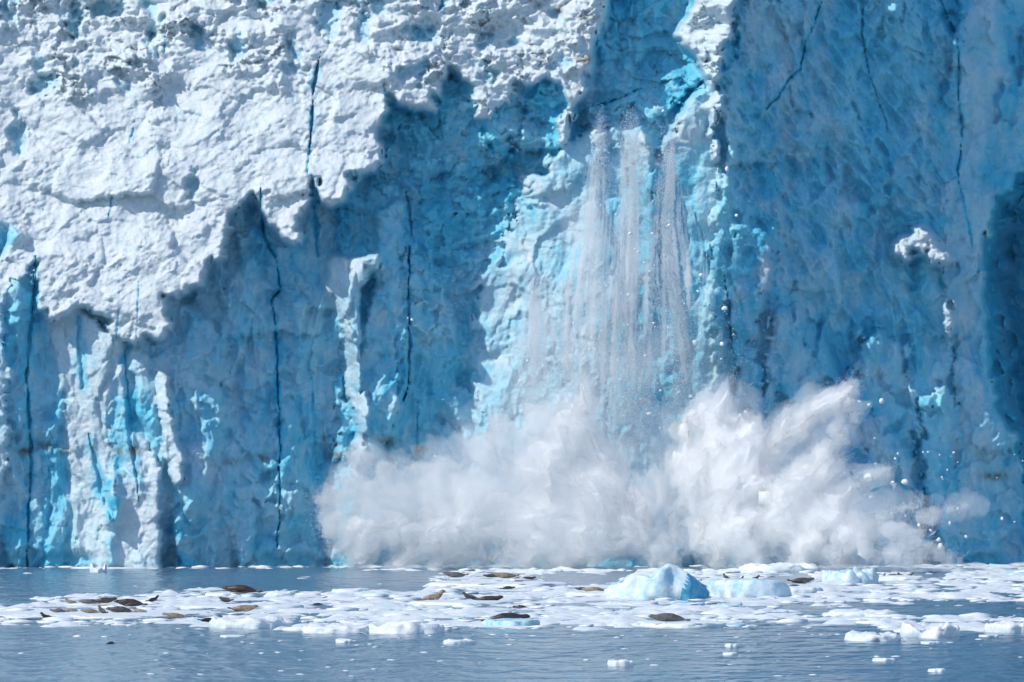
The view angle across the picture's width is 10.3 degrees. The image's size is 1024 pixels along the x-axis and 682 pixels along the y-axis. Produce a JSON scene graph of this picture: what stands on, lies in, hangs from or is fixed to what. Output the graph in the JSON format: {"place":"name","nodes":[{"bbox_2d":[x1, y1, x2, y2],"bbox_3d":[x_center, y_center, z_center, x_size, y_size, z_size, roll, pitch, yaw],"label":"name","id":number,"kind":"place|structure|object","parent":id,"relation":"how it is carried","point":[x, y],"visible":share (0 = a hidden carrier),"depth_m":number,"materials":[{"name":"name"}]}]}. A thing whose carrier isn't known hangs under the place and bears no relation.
{"place":"outdoors","nodes":[
{"label":"outdoors","id":0,"kind":"place"},
{"bbox_2d":[0,0,1023,567],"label":"glacier","id":1,"kind":"object","parent":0,"point":[244,244],"visible":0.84,"depth_m":431.24,"materials":[{"name":"blue ice"}]},
{"bbox_2d":[0,564,1023,681],"bbox_3d":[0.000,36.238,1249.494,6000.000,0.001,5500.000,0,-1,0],"label":"water","id":2,"kind":"structure","parent":0,"point":[559,652],"depth_m":231.09,"materials":[{"name":"blue liquid"}]},
{"bbox_2d":[90,562,106,571],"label":"ice floe","id":3,"kind":"object","parent":2,"relation":"on","point":[94,567],"visible":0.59,"depth_m":406.14,"materials":[{"name":"white ice"}]},
{"bbox_2d":[0,609,227,620],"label":"ice floe","id":4,"kind":"object","parent":2,"relation":"on","point":[37,615],"visible":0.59,"depth_m":276.57,"materials":[{"name":"white ice"}]},
{"bbox_2d":[49,608,68,611],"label":"seal","id":5,"kind":"object","parent":4,"relation":"on","point":[57,610],"visible":1,"depth_m":279.54,"materials":[{"name":"grey fur"}]},
{"bbox_2d":[64,608,77,610],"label":"seal","id":6,"kind":"object","parent":4,"relation":"on","point":[70,609],"visible":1,"depth_m":280.65,"materials":[{"name":"fur"}]},
{"bbox_2d":[80,609,101,612],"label":"seal","id":7,"kind":"object","parent":4,"relation":"on","point":[89,610],"visible":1,"depth_m":277.44,"materials":[{"name":"beige fur"}]},
{"bbox_2d":[98,605,107,612],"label":"seal","id":8,"kind":"object","parent":4,"relation":"on","point":[101,609],"visible":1,"depth_m":277.92,"materials":[{"name":"beige fur"}]},
{"bbox_2d":[106,606,131,611],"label":"seal","id":9,"kind":"object","parent":4,"relation":"on","point":[118,609],"visible":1,"depth_m":279.50,"materials":[{"name":"grey fur"}]},
{"bbox_2d":[131,609,146,611],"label":"seal","id":10,"kind":"object","parent":4,"relation":"on","point":[137,610],"visible":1,"depth_m":279.52,"materials":[{"name":"fur"}]},
{"bbox_2d":[162,613,187,617],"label":"seal","id":11,"kind":"object","parent":4,"relation":"on","point":[174,615],"visible":1,"depth_m":274.17,"materials":[{"name":"beige fur"}]},
{"bbox_2d":[220,635,245,636],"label":"ice floe","id":12,"kind":"object","parent":2,"relation":"on","point":[232,636],"visible":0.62,"depth_m":244.62,"materials":[{"name":"white ice"}]},
{"bbox_2d":[205,591,266,596],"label":"ice floe","id":13,"kind":"object","parent":2,"relation":"on","point":[234,594],"visible":0.38,"depth_m":324.35,"materials":[{"name":"white ice"}]},
{"bbox_2d":[222,585,261,592],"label":"seal","id":14,"kind":"object","parent":13,"relation":"on","point":[240,588],"visible":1,"depth_m":324.23,"materials":[{"name":"brown fur"}]},
{"bbox_2d":[180,603,303,609],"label":"ice floe","id":15,"kind":"object","parent":2,"relation":"on","point":[211,606],"visible":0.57,"depth_m":294.28,"materials":[{"name":"white ice"}]},
{"bbox_2d":[209,614,289,628],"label":"ice floe","id":16,"kind":"object","parent":2,"relation":"on","point":[246,622],"visible":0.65,"depth_m":258.07,"materials":[{"name":"white ice"}]},
{"bbox_2d":[263,590,293,596],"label":"ice floe","id":17,"kind":"object","parent":2,"relation":"on","point":[276,593],"visible":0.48,"depth_m":322.06,"materials":[{"name":"white ice"}]},
{"bbox_2d":[314,616,353,620],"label":"ice floe","id":18,"kind":"object","parent":2,"relation":"on","point":[335,618],"visible":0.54,"depth_m":270.48,"materials":[{"name":"white ice"}]},
{"bbox_2d":[301,622,368,633],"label":"ice floe","id":19,"kind":"object","parent":2,"relation":"on","point":[317,627],"visible":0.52,"depth_m":250.16,"materials":[{"name":"white ice"}]},
{"bbox_2d":[336,638,352,642],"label":"ice floe","id":20,"kind":"object","parent":2,"relation":"on","point":[340,640],"visible":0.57,"depth_m":235.89,"materials":[{"name":"white ice"}]},
{"bbox_2d":[331,589,363,592],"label":"ice floe","id":21,"kind":"object","parent":2,"relation":"on","point":[346,590],"visible":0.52,"depth_m":334.25,"materials":[{"name":"white ice"}]},
{"bbox_2d":[340,620,356,622],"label":"ice floe","id":22,"kind":"object","parent":2,"relation":"on","point":[343,621],"visible":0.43,"depth_m":268.22,"materials":[{"name":"white ice"}]},
{"bbox_2d":[390,594,408,597],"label":"ice floe","id":23,"kind":"object","parent":2,"relation":"on","point":[394,595],"visible":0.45,"depth_m":322.58,"materials":[{"name":"white ice"}]},
{"bbox_2d":[368,620,444,633],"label":"ice floe","id":24,"kind":"object","parent":2,"relation":"on","point":[400,627],"visible":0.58,"depth_m":249.90,"materials":[{"name":"white ice"}]},
{"bbox_2d":[443,638,475,643],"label":"ice floe","id":25,"kind":"object","parent":2,"relation":"on","point":[463,641],"visible":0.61,"depth_m":234.65,"materials":[{"name":"white ice"}]},
{"bbox_2d":[408,600,513,604],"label":"ice floe","id":26,"kind":"object","parent":2,"relation":"on","point":[458,602],"visible":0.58,"depth_m":304.18,"materials":[{"name":"white ice"}]},
{"bbox_2d":[424,581,575,587],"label":"ice floe","id":27,"kind":"object","parent":2,"relation":"on","point":[525,584],"visible":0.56,"depth_m":352.48,"materials":[{"name":"white ice"}]},
{"bbox_2d":[481,618,539,625],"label":"ice floe","id":28,"kind":"object","parent":2,"relation":"on","point":[515,622],"visible":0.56,"depth_m":261.50,"materials":[{"name":"white ice"}]},
{"bbox_2d":[481,612,529,621],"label":"seal","id":29,"kind":"object","parent":28,"relation":"on","point":[507,615],"visible":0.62,"depth_m":266.22,"materials":[{"name":"black fur"}]},
{"bbox_2d":[0,561,1023,675],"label":"brash ice","id":30,"kind":"structure","parent":2,"relation":"on","point":[380,606],"depth_m":310.01,"materials":[{"name":"white ice"}]},
{"bbox_2d":[40,612,51,617],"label":"seal","id":31,"kind":"object","parent":30,"relation":"on","point":[43,615],"visible":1,"depth_m":272.69,"materials":[{"name":"black fur"}]},
{"bbox_2d":[64,597,76,603],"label":"seal","id":32,"kind":"object","parent":30,"relation":"on","point":[69,601],"visible":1,"depth_m":304.84,"materials":[{"name":"fur"}]},
{"bbox_2d":[79,599,99,603],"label":"seal","id":33,"kind":"object","parent":30,"relation":"on","point":[87,601],"visible":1,"depth_m":304.86,"materials":[{"name":"grey fur"}]},
{"bbox_2d":[91,597,116,602],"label":"seal","id":34,"kind":"object","parent":30,"relation":"on","point":[104,600],"visible":0.99,"depth_m":306.85,"materials":[{"name":"brown fur"}]},
{"bbox_2d":[114,599,147,604],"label":"seal","id":35,"kind":"object","parent":30,"relation":"on","point":[123,601],"visible":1,"depth_m":300.86,"materials":[{"name":"black fur"}]},
{"bbox_2d":[124,602,142,605],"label":"seal","id":36,"kind":"object","parent":30,"relation":"on","point":[133,604],"visible":1,"depth_m":299.16,"materials":[{"name":"brown fur"}]},
{"bbox_2d":[145,595,158,600],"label":"seal","id":37,"kind":"object","parent":30,"relation":"on","point":[154,598],"visible":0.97,"depth_m":310.98,"materials":[{"name":"black fur"}]},
{"bbox_2d":[197,618,210,621],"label":"seal","id":38,"kind":"object","parent":30,"relation":"on","point":[206,619],"visible":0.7,"depth_m":267.81,"materials":[{"name":"black fur"}]},
{"bbox_2d":[219,597,233,601],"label":"seal","id":39,"kind":"object","parent":30,"relation":"on","point":[224,599],"visible":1,"depth_m":308.86,"materials":[{"name":"black fur"}]},
{"bbox_2d":[227,605,257,611],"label":"seal","id":40,"kind":"object","parent":30,"relation":"on","point":[242,608],"visible":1,"depth_m":288.86,"materials":[{"name":"beige fur"}]},
{"bbox_2d":[416,589,444,600],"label":"seal","id":41,"kind":"object","parent":30,"relation":"on","point":[436,596],"visible":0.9,"depth_m":310.96,"materials":[{"name":"beige fur"}]},
{"bbox_2d":[443,572,468,576],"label":"seal","id":42,"kind":"object","parent":30,"relation":"on","point":[454,574],"visible":1,"depth_m":382.93,"materials":[{"name":"grey fur"}]},
{"bbox_2d":[462,592,476,597],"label":"seal","id":43,"kind":"object","parent":30,"relation":"on","point":[466,595],"visible":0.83,"depth_m":321.79,"materials":[{"name":"grey fur"}]},
{"bbox_2d":[471,595,502,599],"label":"seal","id":44,"kind":"object","parent":30,"relation":"on","point":[490,597],"visible":0.66,"depth_m":313.19,"materials":[{"name":"brown fur"}]},
{"bbox_2d":[483,574,496,576],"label":"seal","id":45,"kind":"object","parent":30,"relation":"on","point":[488,575],"visible":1,"depth_m":382.95,"materials":[{"name":"grey fur"}]},
{"bbox_2d":[492,572,519,577],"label":"seal","id":46,"kind":"object","parent":30,"relation":"on","point":[504,575],"visible":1,"depth_m":379.78,"materials":[{"name":"beige fur"}]},
{"bbox_2d":[500,586,514,588],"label":"seal","id":47,"kind":"object","parent":30,"relation":"on","point":[508,587],"visible":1,"depth_m":343.79,"materials":[{"name":"black fur"}]},
{"bbox_2d":[517,576,535,579],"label":"seal","id":48,"kind":"object","parent":30,"relation":"on","point":[529,577],"visible":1,"depth_m":371.84,"materials":[{"name":"grey fur"}]},
{"bbox_2d":[582,587,603,590],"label":"seal","id":49,"kind":"object","parent":30,"relation":"on","point":[593,589],"visible":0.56,"depth_m":333.33,"materials":[{"name":"beige fur"}]},
{"bbox_2d":[787,577,813,582],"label":"seal","id":50,"kind":"object","parent":30,"relation":"on","point":[801,580],"visible":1,"depth_m":361.98,"materials":[{"name":"grey fur"}]},
{"bbox_2d":[540,622,559,624],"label":"ice floe","id":51,"kind":"object","parent":2,"relation":"on","point":[551,623],"visible":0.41,"depth_m":264.63,"materials":[{"name":"white ice"}]},
{"bbox_2d":[565,590,605,595],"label":"ice floe","id":52,"kind":"object","parent":2,"relation":"on","point":[588,593],"visible":0.34,"depth_m":327.06,"materials":[{"name":"white ice"}]},
{"bbox_2d":[607,659,632,665],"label":"ice floe","id":53,"kind":"object","parent":2,"relation":"on","point":[620,662],"visible":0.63,"depth_m":207.53,"materials":[{"name":"white ice"}]},
{"bbox_2d":[285,353,977,570],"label":"splash spray","id":54,"kind":"object","parent":2,"relation":"on","point":[574,499],"visible":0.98,"depth_m":416.11,"materials":[{"name":"liquid"}]},
{"bbox_2d":[618,601,658,604],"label":"ice floe","id":55,"kind":"object","parent":2,"relation":"on","point":[647,602],"visible":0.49,"depth_m":303.89,"materials":[{"name":"white ice"}]},
{"bbox_2d":[604,563,709,599],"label":"iceberg","id":56,"kind":"object","parent":2,"relation":"on","point":[668,580],"visible":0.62,"depth_m":317.62,"materials":[{"name":"ice"}]},
{"bbox_2d":[638,620,726,627],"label":"ice floe","id":57,"kind":"object","parent":2,"relation":"on","point":[689,624],"visible":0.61,"depth_m":260.09,"materials":[{"name":"white ice"}]},
{"bbox_2d":[648,613,690,620],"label":"seal","id":58,"kind":"object","parent":57,"relation":"on","point":[666,617],"visible":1,"depth_m":262.50,"materials":[{"name":"grey fur"}]},
{"bbox_2d":[671,601,704,604],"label":"ice floe","id":59,"kind":"object","parent":2,"relation":"on","point":[689,603],"visible":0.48,"depth_m":304.86,"materials":[{"name":"white ice"}]},
{"bbox_2d":[717,602,742,605],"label":"ice floe","id":60,"kind":"object","parent":2,"relation":"on","point":[738,604],"visible":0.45,"depth_m":301.37,"materials":[{"name":"white ice"}]},
{"bbox_2d":[723,652,737,654],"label":"ice floe","id":61,"kind":"object","parent":2,"relation":"on","point":[730,653],"visible":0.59,"depth_m":220.28,"materials":[{"name":"white ice"}]},
{"bbox_2d":[718,619,744,621],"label":"ice floe","id":62,"kind":"object","parent":2,"relation":"on","point":[732,620],"visible":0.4,"depth_m":268.89,"materials":[{"name":"white ice"}]},
{"bbox_2d":[725,643,738,646],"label":"ice floe","id":63,"kind":"object","parent":2,"relation":"on","point":[731,645],"visible":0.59,"depth_m":229.99,"materials":[{"name":"white ice"}]},
{"bbox_2d":[726,623,745,625],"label":"ice floe","id":64,"kind":"object","parent":2,"relation":"on","point":[741,624],"visible":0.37,"depth_m":262.78,"materials":[{"name":"white ice"}]},
{"bbox_2d":[707,578,791,597],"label":"iceberg","id":65,"kind":"object","parent":2,"relation":"on","point":[741,587],"visible":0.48,"depth_m":322.14,"materials":[{"name":"white ice"}]},
{"bbox_2d":[739,562,818,571],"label":"ice floe","id":66,"kind":"object","parent":2,"relation":"on","point":[786,567],"visible":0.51,"depth_m":406.32,"materials":[{"name":"white ice"}]},
{"bbox_2d":[789,585,823,592],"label":"ice floe","id":67,"kind":"object","parent":2,"relation":"on","point":[804,589],"visible":0.39,"depth_m":335.80,"materials":[{"name":"white ice"}]},
{"bbox_2d":[822,566,878,583],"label":"iceberg","id":68,"kind":"object","parent":2,"relation":"on","point":[863,576],"visible":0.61,"depth_m":362.10,"materials":[{"name":"white ice"}]},
{"bbox_2d":[841,616,878,619],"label":"ice floe","id":69,"kind":"object","parent":2,"relation":"on","point":[850,618],"visible":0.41,"depth_m":272.96,"materials":[{"name":"white ice"}]},
{"bbox_2d":[822,608,898,616],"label":"ice floe","id":70,"kind":"object","parent":2,"relation":"on","point":[847,612],"visible":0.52,"depth_m":279.89,"materials":[{"name":"white ice"}]},
{"bbox_2d":[856,616,880,619],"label":"ice floe","id":71,"kind":"object","parent":2,"relation":"on","point":[872,618],"visible":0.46,"depth_m":272.22,"materials":[{"name":"white ice"}]},
{"bbox_2d":[844,630,900,640],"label":"ice floe","id":72,"kind":"object","parent":2,"relation":"on","point":[852,635],"visible":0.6,"depth_m":238.64,"materials":[{"name":"white ice"}]},
{"bbox_2d":[865,614,886,616],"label":"ice floe","id":73,"kind":"object","parent":2,"relation":"on","point":[872,615],"visible":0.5,"depth_m":278.94,"materials":[{"name":"white ice"}]},
{"bbox_2d":[872,658,895,660],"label":"ice floe","id":74,"kind":"object","parent":2,"relation":"on","point":[883,659],"visible":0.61,"depth_m":213.27,"materials":[{"name":"white ice"}]},
{"bbox_2d":[878,575,923,580],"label":"ice floe","id":75,"kind":"object","parent":2,"relation":"on","point":[895,577],"visible":0.48,"depth_m":373.46,"materials":[{"name":"white ice"}]},
{"bbox_2d":[900,621,960,637],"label":"ice floe","id":76,"kind":"object","parent":2,"relation":"on","point":[911,629],"visible":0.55,"depth_m":243.53,"materials":[{"name":"white ice"}]},
{"bbox_2d":[921,641,940,643],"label":"ice floe","id":77,"kind":"object","parent":2,"relation":"on","point":[930,642],"visible":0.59,"depth_m":234.71,"materials":[{"name":"white ice"}]},
{"bbox_2d":[927,668,945,671],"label":"ice floe","id":78,"kind":"object","parent":2,"relation":"on","point":[937,670],"visible":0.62,"depth_m":201.24,"materials":[{"name":"white ice"}]},
{"bbox_2d":[922,615,958,616],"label":"ice floe","id":79,"kind":"object","parent":2,"relation":"on","point":[942,615],"visible":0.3,"depth_m":279.16,"materials":[{"name":"white ice"}]},
{"bbox_2d":[979,634,998,636],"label":"ice floe","id":80,"kind":"object","parent":2,"relation":"on","point":[986,635],"visible":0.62,"depth_m":244.52,"materials":[{"name":"white ice"}]},
{"bbox_2d":[972,579,1007,581],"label":"ice floe","id":81,"kind":"object","parent":2,"relation":"on","point":[990,580],"visible":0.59,"depth_m":368.19,"materials":[{"name":"white ice"}]},
{"bbox_2d":[989,563,1011,565],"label":"ice floe","id":82,"kind":"object","parent":2,"relation":"on","point":[990,564],"visible":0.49,"depth_m":430.39,"materials":[{"name":"white ice"}]},
{"bbox_2d":[983,620,1023,632],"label":"ice floe","id":83,"kind":"object","parent":2,"relation":"on","point":[1003,626],"visible":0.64,"depth_m":251.20,"materials":[{"name":"white ice"}]},
{"bbox_2d":[1005,571,1023,573],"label":"ice floe","id":84,"kind":"object","parent":2,"relation":"on","point":[1010,572],"visible":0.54,"depth_m":396.40,"materials":[{"name":"white ice"}]},
{"bbox_2d":[488,263,579,428],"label":"ice powder","id":85,"kind":"object","parent":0,"point":[538,342],"visible":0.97,"depth_m":423.22,"materials":[{"name":"white ice"}]},
{"bbox_2d":[555,270,577,392],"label":"ice powder","id":86,"kind":"object","parent":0,"point":[566,335],"visible":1,"depth_m":423.14,"materials":[{"name":"white ice"}]},
{"bbox_2d":[535,106,625,413],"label":"ice powder","id":87,"kind":"object","parent":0,"point":[595,204],"visible":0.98,"depth_m":423.31,"materials":[{"name":"white ice"}]},
{"bbox_2d":[575,104,678,464],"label":"ice powder","id":88,"kind":"object","parent":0,"point":[628,160],"visible":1,"depth_m":423.20,"materials":[{"name":"white ice"}]},
{"bbox_2d":[495,141,817,435],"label":"ice powder","id":89,"kind":"object","parent":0,"point":[595,371],"visible":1,"depth_m":423.33,"materials":[{"name":"white ice"}]},
{"bbox_2d":[639,115,720,429],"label":"ice powder","id":90,"kind":"object","parent":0,"point":[668,161],"visible":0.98,"depth_m":423.25,"materials":[{"name":"white ice"}]},
{"bbox_2d":[901,479,908,484],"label":"ice chunk","id":91,"kind":"object","parent":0,"point":[904,481],"visible":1,"depth_m":423.75,"materials":[{"name":"white ice"}]}
]}

